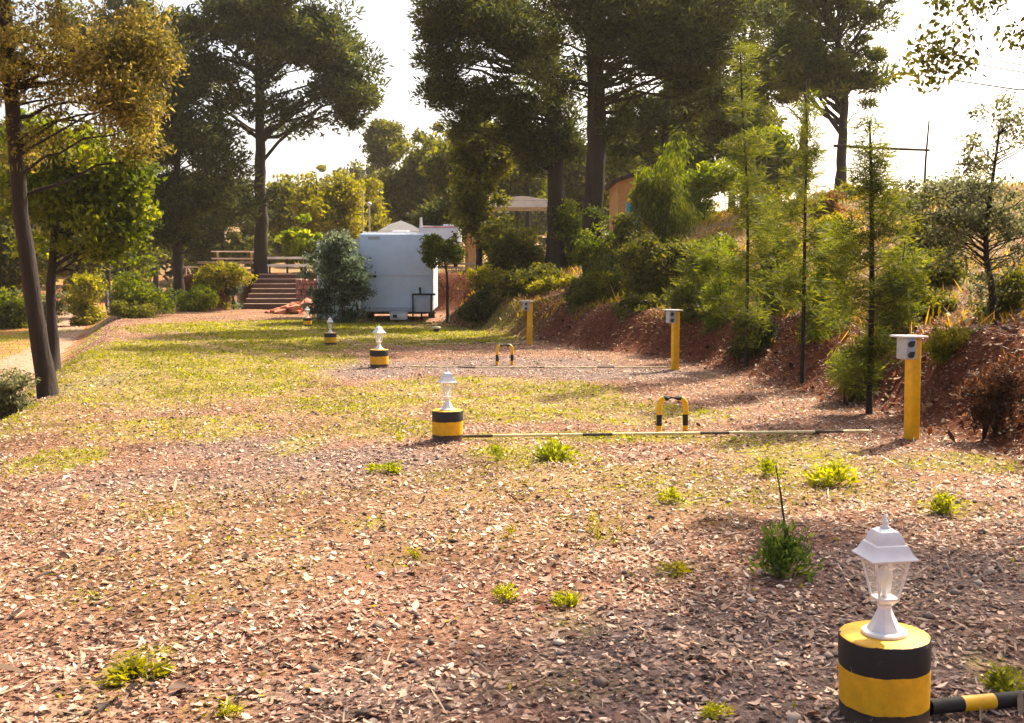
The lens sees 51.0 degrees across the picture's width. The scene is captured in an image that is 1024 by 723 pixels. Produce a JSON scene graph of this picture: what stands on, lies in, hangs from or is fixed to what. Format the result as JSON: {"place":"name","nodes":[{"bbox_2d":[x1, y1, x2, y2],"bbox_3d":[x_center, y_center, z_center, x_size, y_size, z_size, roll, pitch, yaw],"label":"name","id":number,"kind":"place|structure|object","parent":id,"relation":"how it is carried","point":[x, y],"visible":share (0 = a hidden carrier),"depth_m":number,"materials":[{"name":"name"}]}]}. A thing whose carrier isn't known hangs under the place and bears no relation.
{"place":"outdoors","nodes":[
{"label":"outdoors","id":0,"kind":"place"},
{"bbox_2d":[0,311,100,395],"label":"dirt track","id":1,"kind":"structure","parent":0,"point":[23,357],"depth_m":35.89,"materials":[{"name":"beige soil"}]},
{"bbox_2d":[0,186,1023,722],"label":"ground","id":2,"kind":"structure","parent":0,"point":[958,362],"depth_m":7.51,"materials":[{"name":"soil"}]},
{"bbox_2d":[0,367,40,418],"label":"shrub","id":3,"kind":"object","parent":2,"relation":"on","point":[11,400],"visible":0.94,"depth_m":13.85,"materials":[{"name":"green plant"}]},
{"bbox_2d":[0,285,42,328],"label":"shrub","id":4,"kind":"object","parent":2,"relation":"on","point":[12,313],"visible":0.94,"depth_m":50.19,"materials":[{"name":"green plant"}]},
{"bbox_2d":[0,198,64,299],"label":"background tree","id":5,"kind":"object","parent":2,"relation":"on","point":[10,271],"visible":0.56,"depth_m":59.87,"materials":[{"name":"green plant"}]},
{"bbox_2d":[35,211,120,283],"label":"background tree","id":6,"kind":"object","parent":2,"relation":"on","point":[92,267],"visible":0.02,"depth_m":68.36,"materials":[{"name":"green plant"}]},
{"bbox_2d":[0,108,168,370],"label":"leafy tree","id":7,"kind":"object","parent":2,"relation":"on","point":[107,205],"visible":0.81,"depth_m":22.68,"materials":[{"name":"green plant"}]},
{"bbox_2d":[61,272,108,325],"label":"shrub","id":8,"kind":"object","parent":2,"relation":"on","point":[84,311],"visible":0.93,"depth_m":52.87,"materials":[{"name":"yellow plant"}]},
{"bbox_2d":[0,0,189,399],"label":"leaning tree","id":9,"kind":"object","parent":2,"relation":"on","point":[101,62],"visible":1,"depth_m":14.37,"materials":[{"name":"green plant"}]},
{"bbox_2d":[46,0,157,306],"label":"background tree","id":10,"kind":"object","parent":2,"relation":"on","point":[113,5],"visible":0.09,"depth_m":77.25,"materials":[{"name":"green plant"}]},
{"bbox_2d":[86,173,166,279],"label":"background tree","id":11,"kind":"object","parent":2,"relation":"on","point":[152,249],"visible":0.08,"depth_m":63.38,"materials":[{"name":"green plant"}]},
{"bbox_2d":[105,299,160,317],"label":"shrub","id":12,"kind":"object","parent":2,"relation":"on","point":[121,309],"visible":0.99,"depth_m":41.78,"materials":[{"name":"green plant"}]},
{"bbox_2d":[98,654,175,689],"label":"weed","id":13,"kind":"object","parent":2,"relation":"on","point":[132,667],"visible":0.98,"depth_m":4.54,"materials":[{"name":"green plant"}]},
{"bbox_2d":[105,254,182,315],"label":"shrub","id":14,"kind":"object","parent":2,"relation":"on","point":[139,289],"visible":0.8,"depth_m":43.44,"materials":[{"name":"green plant"}]},
{"bbox_2d":[115,28,271,299],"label":"dark pine","id":15,"kind":"object","parent":2,"relation":"on","point":[188,136],"visible":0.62,"depth_m":50.08,"materials":[{"name":"green plant"}]},
{"bbox_2d":[175,284,218,310],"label":"green bush","id":16,"kind":"object","parent":2,"relation":"on","point":[198,297],"visible":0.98,"depth_m":49.01,"materials":[{"name":"green plant"}]},
{"bbox_2d":[191,261,257,309],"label":"yellow bush","id":17,"kind":"object","parent":2,"relation":"on","point":[212,275],"visible":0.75,"depth_m":51.02,"materials":[{"name":"green plant"}]},
{"bbox_2d":[182,169,276,268],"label":"background tree","id":18,"kind":"object","parent":2,"relation":"on","point":[199,251],"visible":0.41,"depth_m":72.29,"materials":[{"name":"green plant"}]},
{"bbox_2d":[136,0,394,287],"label":"pine","id":19,"kind":"object","parent":2,"relation":"on","point":[322,44],"visible":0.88,"depth_m":53.47,"materials":[{"name":"green plant"}]},
{"bbox_2d":[243,274,303,308],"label":"garden steps","id":20,"kind":"structure","parent":2,"relation":"on","point":[270,291],"depth_m":53.22,"materials":[{"name":"brown wood"}]},
{"bbox_2d":[266,173,301,241],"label":"background tree","id":21,"kind":"object","parent":2,"relation":"on","point":[280,193],"visible":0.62,"depth_m":75.36,"materials":[{"name":"green plant"}]},
{"bbox_2d":[274,212,323,270],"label":"fig bush","id":22,"kind":"object","parent":2,"relation":"on","point":[296,241],"visible":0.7,"depth_m":55.83,"materials":[{"name":"green plant"}]},
{"bbox_2d":[287,171,338,267],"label":"slender tree","id":23,"kind":"object","parent":2,"relation":"on","point":[312,202],"visible":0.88,"depth_m":65.30,"materials":[{"name":"green plant"}]},
{"bbox_2d":[0,122,646,295],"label":"wood","id":24,"kind":"object","parent":2,"relation":"on","point":[242,239],"visible":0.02,"depth_m":96.42,"materials":[{"name":"green plant"}]},
{"bbox_2d":[295,227,378,323],"bbox_3d":[-6.092,-2.998,37.590,2.892,3.405,2.688,0,5,0],"label":"oleander bush","id":25,"kind":"object","parent":2,"relation":"on","point":[336,267],"visible":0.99,"depth_m":37.24,"materials":[{"name":"green plant"}]},
{"bbox_2d":[318,170,368,238],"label":"slender tree","id":26,"kind":"object","parent":2,"relation":"on","point":[342,190],"visible":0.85,"depth_m":66.73,"materials":[{"name":"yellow plant"}]},
{"bbox_2d":[356,175,391,233],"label":"slender tree","id":27,"kind":"object","parent":2,"relation":"on","point":[377,220],"visible":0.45,"depth_m":72.20,"materials":[{"name":"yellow plant"}]},
{"bbox_2d":[370,325,388,367],"bbox_3d":[-2.439,-0.264,19.682,0.345,0.859,0.345,-4,6,-40],"label":"lamp bollard","id":28,"kind":"object","parent":2,"relation":"on","point":[379,356],"visible":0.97,"depth_m":19.58,"materials":[{"name":"white metal"}]},
{"bbox_2d":[358,118,410,174],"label":"background tree","id":29,"kind":"object","parent":2,"relation":"on","point":[379,134],"visible":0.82,"depth_m":97.60,"materials":[{"name":"green plant"}]},
{"bbox_2d":[358,230,437,320],"bbox_3d":[-4.226,-3.295,40.993,2.770,3.349,5.950,0,5,-2],"label":"caravan","id":30,"kind":"object","parent":2,"relation":"on","point":[405,279],"visible":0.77,"depth_m":38.77,"materials":[{"name":"white metal"}]},
{"bbox_2d":[358,126,444,226],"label":"round tree","id":31,"kind":"object","parent":2,"relation":"on","point":[405,191],"visible":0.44,"depth_m":80.30,"materials":[{"name":"green plant"}]},
{"bbox_2d":[406,193,464,262],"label":"background tree","id":32,"kind":"object","parent":2,"relation":"on","point":[431,213],"visible":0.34,"depth_m":65.20,"materials":[{"name":"green plant"}]},
{"bbox_2d":[419,217,461,266],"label":"motorhome","id":33,"kind":"object","parent":2,"relation":"on","point":[444,231],"visible":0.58,"depth_m":56.76,"materials":[{"name":"white paint"}]},
{"bbox_2d":[417,232,468,322],"bbox_3d":[-2.383,-2.843,37.205,1.858,3.286,1.357,0,5,0],"label":"tree","id":34,"kind":"object","parent":2,"relation":"on","point":[434,246],"visible":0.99,"depth_m":36.96,"materials":[{"name":"green plant"}]},
{"bbox_2d":[415,138,475,263],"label":"background tree","id":35,"kind":"object","parent":2,"relation":"on","point":[435,169],"visible":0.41,"depth_m":62.31,"materials":[{"name":"green plant"}]},
{"bbox_2d":[432,367,462,441],"bbox_3d":[-0.653,0.451,10.861,0.317,0.789,0.317,-1,5,-17],"label":"lamp bollard","id":36,"kind":"object","parent":2,"relation":"on","point":[447,421],"visible":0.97,"depth_m":10.77,"materials":[{"name":"white metal"}]},
{"bbox_2d":[440,117,518,291],"bbox_3d":[-1.072,-5.827,39.576,3.206,6.910,2.924,0,5,0],"label":"column tree","id":37,"kind":"object","parent":2,"relation":"on","point":[472,210],"visible":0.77,"depth_m":39.15,"materials":[{"name":"green plant"}]},
{"bbox_2d":[452,284,508,323],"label":"bank shrub","id":38,"kind":"object","parent":2,"relation":"on","point":[469,311],"visible":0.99,"depth_m":33.91,"materials":[{"name":"green plant"}]},
{"bbox_2d":[457,264,512,294],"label":"bank shrub","id":39,"kind":"object","parent":2,"relation":"on","point":[483,277],"visible":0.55,"depth_m":35.65,"materials":[{"name":"yellow plant"}]},
{"bbox_2d":[402,0,587,270],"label":"pine","id":40,"kind":"object","parent":2,"relation":"on","point":[554,142],"visible":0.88,"depth_m":36.17,"materials":[{"name":"green plant"}]},
{"bbox_2d":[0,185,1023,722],"bbox_3d":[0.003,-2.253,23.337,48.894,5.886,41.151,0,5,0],"label":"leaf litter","id":41,"kind":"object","parent":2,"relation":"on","point":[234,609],"visible":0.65,"depth_m":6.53,"materials":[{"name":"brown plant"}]},
{"bbox_2d":[0,185,1023,722],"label":"grass","id":42,"kind":"structure","parent":2,"relation":"on","point":[234,335],"depth_m":15.50,"materials":[{"name":"green plant"}]},
{"bbox_2d":[0,217,1023,722],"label":"twigs","id":43,"kind":"object","parent":2,"relation":"on","point":[642,719],"visible":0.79,"depth_m":6.03,"materials":[{"name":"brown wood"}]},
{"bbox_2d":[478,214,545,275],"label":"bank shrub","id":44,"kind":"object","parent":2,"relation":"on","point":[509,252],"visible":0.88,"depth_m":37.39,"materials":[{"name":"green plant"}]},
{"bbox_2d":[483,169,547,240],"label":"background tree","id":45,"kind":"object","parent":2,"relation":"on","point":[535,191],"visible":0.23,"depth_m":67.81,"materials":[{"name":"green plant"}]},
{"bbox_2d":[489,196,547,267],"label":"pavilion","id":46,"kind":"structure","parent":2,"relation":"on","point":[523,203],"depth_m":51.56,"materials":[{"name":"beige wood"}]},
{"bbox_2d":[495,149,547,241],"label":"background tree","id":47,"kind":"object","parent":2,"relation":"on","point":[514,181],"visible":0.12,"depth_m":60.17,"materials":[{"name":"green plant"}]},
{"bbox_2d":[25,184,1023,465],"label":"bank litter","id":48,"kind":"object","parent":2,"relation":"on","point":[891,378],"visible":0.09,"depth_m":16.72,"materials":[{"name":"brown plant"}]},
{"bbox_2d":[493,262,565,298],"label":"bank shrub","id":49,"kind":"object","parent":2,"relation":"on","point":[507,282],"visible":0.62,"depth_m":33.47,"materials":[{"name":"green plant"}]},
{"bbox_2d":[515,273,578,294],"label":"bank shrub","id":50,"kind":"object","parent":2,"relation":"on","point":[534,287],"visible":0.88,"depth_m":32.75,"materials":[{"name":"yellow plant"}]},
{"bbox_2d":[532,433,580,461],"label":"weed","id":51,"kind":"object","parent":2,"relation":"on","point":[553,451],"visible":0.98,"depth_m":9.76,"materials":[{"name":"green plant"}]},
{"bbox_2d":[543,197,582,268],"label":"bank shrub","id":52,"kind":"object","parent":2,"relation":"on","point":[570,221],"visible":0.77,"depth_m":36.73,"materials":[{"name":"green plant"}]},
{"bbox_2d":[547,584,583,607],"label":"weed","id":53,"kind":"object","parent":2,"relation":"on","point":[572,599],"visible":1,"depth_m":5.49,"materials":[{"name":"green plant"}]},
{"bbox_2d":[563,154,609,214],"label":"background tree","id":54,"kind":"object","parent":2,"relation":"on","point":[574,182],"visible":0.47,"depth_m":64.55,"materials":[{"name":"green plant"}]},
{"bbox_2d":[562,252,627,305],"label":"bank shrub","id":55,"kind":"object","parent":2,"relation":"on","point":[571,287],"visible":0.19,"depth_m":28.41,"materials":[{"name":"green plant"}]},
{"bbox_2d":[559,253,631,315],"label":"bank shrub","id":56,"kind":"object","parent":2,"relation":"on","point":[604,274],"visible":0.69,"depth_m":27.71,"materials":[{"name":"green plant"}]},
{"bbox_2d":[572,203,619,277],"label":"bank shrub","id":57,"kind":"object","parent":2,"relation":"on","point":[592,246],"visible":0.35,"depth_m":31.05,"materials":[{"name":"green plant"}]},
{"bbox_2d":[465,0,797,276],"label":"pine","id":58,"kind":"object","parent":2,"relation":"on","point":[680,49],"visible":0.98,"depth_m":31.48,"materials":[{"name":"green plant"}]},
{"bbox_2d":[609,210,654,253],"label":"bank shrub","id":59,"kind":"object","parent":2,"relation":"on","point":[623,222],"visible":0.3,"depth_m":31.57,"materials":[{"name":"green plant"}]},
{"bbox_2d":[610,292,669,323],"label":"bank shrub","id":60,"kind":"object","parent":2,"relation":"on","point":[640,303],"visible":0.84,"depth_m":24.68,"materials":[{"name":"green plant"}]},
{"bbox_2d":[604,172,680,235],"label":"house","id":61,"kind":"structure","parent":2,"relation":"on","point":[620,188],"depth_m":58.18,"materials":[{"name":"paint"}]},
{"bbox_2d":[616,230,706,299],"bbox_3d":[3.725,-2.287,25.863,2.426,1.768,1.759,0,5,0],"label":"bank shrub","id":62,"kind":"object","parent":2,"relation":"on","point":[658,261],"visible":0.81,"depth_m":25.62,"materials":[{"name":"green plant"}]},
{"bbox_2d":[626,132,703,246],"bbox_3d":[4.550,-5.113,33.116,2.325,3.911,2.434,-4,6,-40],"label":"conifer bush","id":63,"kind":"object","parent":2,"relation":"on","point":[653,196],"visible":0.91,"depth_m":32.63,"materials":[{"name":"green plant"}]},
{"bbox_2d":[463,429,871,437],"bbox_3d":[1.657,0.751,11.186,4.350,0.041,0.032,0,5,-6],"label":"striped bar","id":64,"kind":"object","parent":2,"relation":"on","point":[664,433],"visible":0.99,"depth_m":11.17,"materials":[{"name":"black paint"}]},
{"bbox_2d":[656,395,687,431],"bbox_3d":[1.728,0.590,11.556,0.347,0.458,0.058,-1,5,-7],"label":"parking hoop","id":65,"kind":"object","parent":2,"relation":"on","point":[682,399],"visible":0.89,"depth_m":11.53,"materials":[{"name":"yellow paint"}]},
{"bbox_2d":[662,309,682,369],"bbox_3d":[2.848,-0.367,19.041,0.310,1.122,0.246,-1,5,-11],"label":"power post","id":66,"kind":"object","parent":2,"relation":"on","point":[673,317],"visible":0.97,"depth_m":19.02,"materials":[{"name":"yellow metal"}]},
{"bbox_2d":[638,120,722,194],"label":"background tree","id":67,"kind":"object","parent":2,"relation":"on","point":[700,156],"visible":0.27,"depth_m":51.70,"materials":[{"name":"green plant"}]},
{"bbox_2d":[605,0,756,230],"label":"tall pine","id":68,"kind":"object","parent":2,"relation":"on","point":[662,119],"visible":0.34,"depth_m":43.10,"materials":[{"name":"green plant"}]},
{"bbox_2d":[659,237,723,320],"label":"bank shrub","id":69,"kind":"object","parent":2,"relation":"on","point":[685,293],"visible":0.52,"depth_m":22.79,"materials":[{"name":"green plant"}]},
{"bbox_2d":[677,301,712,326],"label":"bank shrub","id":70,"kind":"object","parent":2,"relation":"on","point":[697,311],"visible":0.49,"depth_m":21.93,"materials":[{"name":"green plant"}]},
{"bbox_2d":[679,157,744,224],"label":"hill shrub","id":71,"kind":"object","parent":2,"relation":"on","point":[704,183],"visible":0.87,"depth_m":39.30,"materials":[{"name":"green plant"}]},
{"bbox_2d":[653,95,779,209],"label":"background pine","id":72,"kind":"object","parent":2,"relation":"on","point":[716,129],"visible":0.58,"depth_m":49.35,"materials":[{"name":"green plant"}]},
{"bbox_2d":[689,233,752,337],"bbox_3d":[4.202,-1.489,21.329,1.242,2.118,1.447,-2,5,-22],"label":"bank shrub","id":73,"kind":"object","parent":2,"relation":"on","point":[713,288],"visible":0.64,"depth_m":21.21,"materials":[{"name":"green plant"}]},
{"bbox_2d":[461,177,1023,360],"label":"hill grass","id":74,"kind":"structure","parent":2,"relation":"on","point":[721,213],"depth_m":26.32,"materials":[{"name":"plant"}]},
{"bbox_2d":[708,39,783,366],"bbox_3d":[4.056,-2.674,18.507,1.338,5.795,1.431,0,5,0],"label":"sapling","id":75,"kind":"object","parent":2,"relation":"on","point":[749,212],"visible":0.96,"depth_m":18.43,"materials":[{"name":"green plant"}]},
{"bbox_2d":[724,312,785,360],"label":"bank shrub","id":76,"kind":"object","parent":2,"relation":"on","point":[766,336],"visible":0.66,"depth_m":19.05,"materials":[{"name":"green plant"}]},
{"bbox_2d":[734,183,803,227],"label":"hill shrub","id":77,"kind":"object","parent":2,"relation":"on","point":[768,190],"visible":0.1,"depth_m":34.07,"materials":[{"name":"green plant"}]},
{"bbox_2d":[722,0,821,199],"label":"crest pine","id":78,"kind":"object","parent":2,"relation":"on","point":[763,90],"visible":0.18,"depth_m":46.76,"materials":[{"name":"green plant"}]},
{"bbox_2d":[739,200,807,315],"bbox_3d":[4.950,-1.959,20.166,1.391,2.253,1.353,0,5,0],"label":"bank shrub","id":79,"kind":"object","parent":2,"relation":"on","point":[775,253],"visible":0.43,"depth_m":20.07,"materials":[{"name":"green plant"}]},
{"bbox_2d":[737,124,815,196],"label":"background tree","id":80,"kind":"object","parent":2,"relation":"on","point":[776,162],"visible":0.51,"depth_m":51.71,"materials":[{"name":"green plant"}]},
{"bbox_2d":[745,465,824,582],"bbox_3d":[1.537,0.907,6.023,0.413,0.655,0.396,-4,6,-43],"label":"weed","id":81,"kind":"object","parent":2,"relation":"on","point":[778,554],"visible":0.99,"depth_m":6.00,"materials":[{"name":"green plant"}]},
{"bbox_2d":[751,80,850,383],"bbox_3d":[4.362,-1.860,16.040,1.587,4.625,1.224,0,5,0],"label":"sapling","id":82,"kind":"object","parent":2,"relation":"on","point":[812,153],"visible":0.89,"depth_m":15.98,"materials":[{"name":"green plant"}]},
{"bbox_2d":[802,190,849,218],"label":"hill shrub","id":83,"kind":"object","parent":2,"relation":"on","point":[833,205],"visible":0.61,"depth_m":31.39,"materials":[{"name":"green plant"}]},
{"bbox_2d":[749,0,905,187],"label":"crest pine","id":84,"kind":"object","parent":2,"relation":"on","point":[834,77],"visible":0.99,"depth_m":40.14,"materials":[{"name":"green plant"}]},
{"bbox_2d":[797,224,858,339],"bbox_3d":[5.264,-1.313,17.803,1.131,1.933,1.316,0,5,0],"label":"bank shrub","id":85,"kind":"object","parent":2,"relation":"on","point":[820,275],"visible":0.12,"depth_m":17.78,"materials":[{"name":"green plant"}]},
{"bbox_2d":[794,286,865,344],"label":"bank shrub","id":86,"kind":"object","parent":2,"relation":"on","point":[809,337],"visible":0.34,"depth_m":17.20,"materials":[{"name":"green plant"}]},
{"bbox_2d":[802,458,860,488],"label":"weed","id":87,"kind":"object","parent":2,"relation":"on","point":[832,472],"visible":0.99,"depth_m":8.69,"materials":[{"name":"green plant"}]},
{"bbox_2d":[826,347,884,403],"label":"bank shrub","id":88,"kind":"object","parent":2,"relation":"on","point":[857,396],"visible":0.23,"depth_m":14.12,"materials":[{"name":"green plant"}]},
{"bbox_2d":[811,109,931,413],"bbox_3d":[4.373,-1.147,12.980,1.493,3.830,1.143,0,5,0],"label":"sapling","id":89,"kind":"object","parent":2,"relation":"on","point":[871,348],"visible":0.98,"depth_m":12.90,"materials":[{"name":"green plant"}]},
{"bbox_2d":[838,514,931,722],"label":"lamp bollard","id":90,"kind":"object","parent":2,"relation":"on","point":[884,665],"visible":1,"depth_m":4.03,"materials":[{"name":"paint"}]},
{"bbox_2d":[856,230,933,346],"bbox_3d":[5.412,-0.934,15.149,1.065,1.867,1.213,3,6,36],"label":"bank shrub","id":91,"kind":"object","parent":2,"relation":"on","point":[902,317],"visible":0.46,"depth_m":15.02,"materials":[{"name":"green plant"}]},
{"bbox_2d":[890,335,928,439],"bbox_3d":[4.072,0.287,11.003,0.310,1.121,0.246,-2,5,-14],"label":"power post","id":92,"kind":"object","parent":2,"relation":"on","point":[909,349],"visible":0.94,"depth_m":10.99,"materials":[{"name":"yellow metal"}]},
{"bbox_2d":[887,270,958,322],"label":"bank shrub","id":93,"kind":"object","parent":2,"relation":"on","point":[934,302],"visible":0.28,"depth_m":15.82,"materials":[{"name":"green plant"}]},
{"bbox_2d":[896,210,980,256],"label":"hill shrub","id":94,"kind":"object","parent":2,"relation":"on","point":[919,229],"visible":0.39,"depth_m":20.98,"materials":[{"name":"green plant"}]},
{"bbox_2d":[928,489,964,514],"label":"weed","id":95,"kind":"object","parent":2,"relation":"on","point":[943,506],"visible":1,"depth_m":7.63,"materials":[{"name":"green plant"}]},
{"bbox_2d":[916,245,984,286],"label":"hill shrub","id":96,"kind":"object","parent":2,"relation":"on","point":[947,276],"visible":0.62,"depth_m":17.85,"materials":[{"name":"green plant"}]},
{"bbox_2d":[921,323,984,365],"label":"bank shrub","id":97,"kind":"object","parent":2,"relation":"on","point":[943,346],"visible":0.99,"depth_m":13.01,"materials":[{"name":"green plant"}]},
{"bbox_2d":[891,89,1023,320],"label":"airy tree","id":98,"kind":"object","parent":2,"relation":"on","point":[991,212],"visible":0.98,"depth_m":13.82,"materials":[{"name":"green plant"}]},
{"bbox_2d":[891,0,1023,95],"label":"overhanging tree","id":99,"kind":"object","parent":2,"relation":"on","point":[942,54],"visible":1,"depth_m":9.68,"materials":[{"name":"green plant"}]},
{"bbox_2d":[928,168,1005,218],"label":"hill shrub","id":100,"kind":"object","parent":2,"relation":"on","point":[958,183],"visible":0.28,"depth_m":23.01,"materials":[{"name":"green plant"}]},
{"bbox_2d":[930,690,1023,714],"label":"striped bar","id":101,"kind":"object","parent":2,"relation":"on","point":[965,703],"visible":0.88,"depth_m":4.13,"materials":[{"name":"black paint"}]},
{"bbox_2d":[948,353,1023,440],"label":"bank shrub","id":102,"kind":"object","parent":2,"relation":"on","point":[992,388],"visible":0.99,"depth_m":10.89,"materials":[{"name":"brown plant"}]},
{"bbox_2d":[963,267,1023,321],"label":"bank shrub","id":103,"kind":"object","parent":2,"relation":"on","point":[1014,277],"visible":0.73,"depth_m":14.25,"materials":[{"name":"green plant"}]},
{"bbox_2d":[979,656,1023,692],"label":"weed","id":104,"kind":"object","parent":2,"relation":"on","point":[998,678],"visible":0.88,"depth_m":4.40,"materials":[{"name":"green plant"}]},
{"bbox_2d":[0,0,1023,234],"label":"sky","id":105,"kind":"structure","parent":0,"point":[386,22],"materials":[{"name":"white"}]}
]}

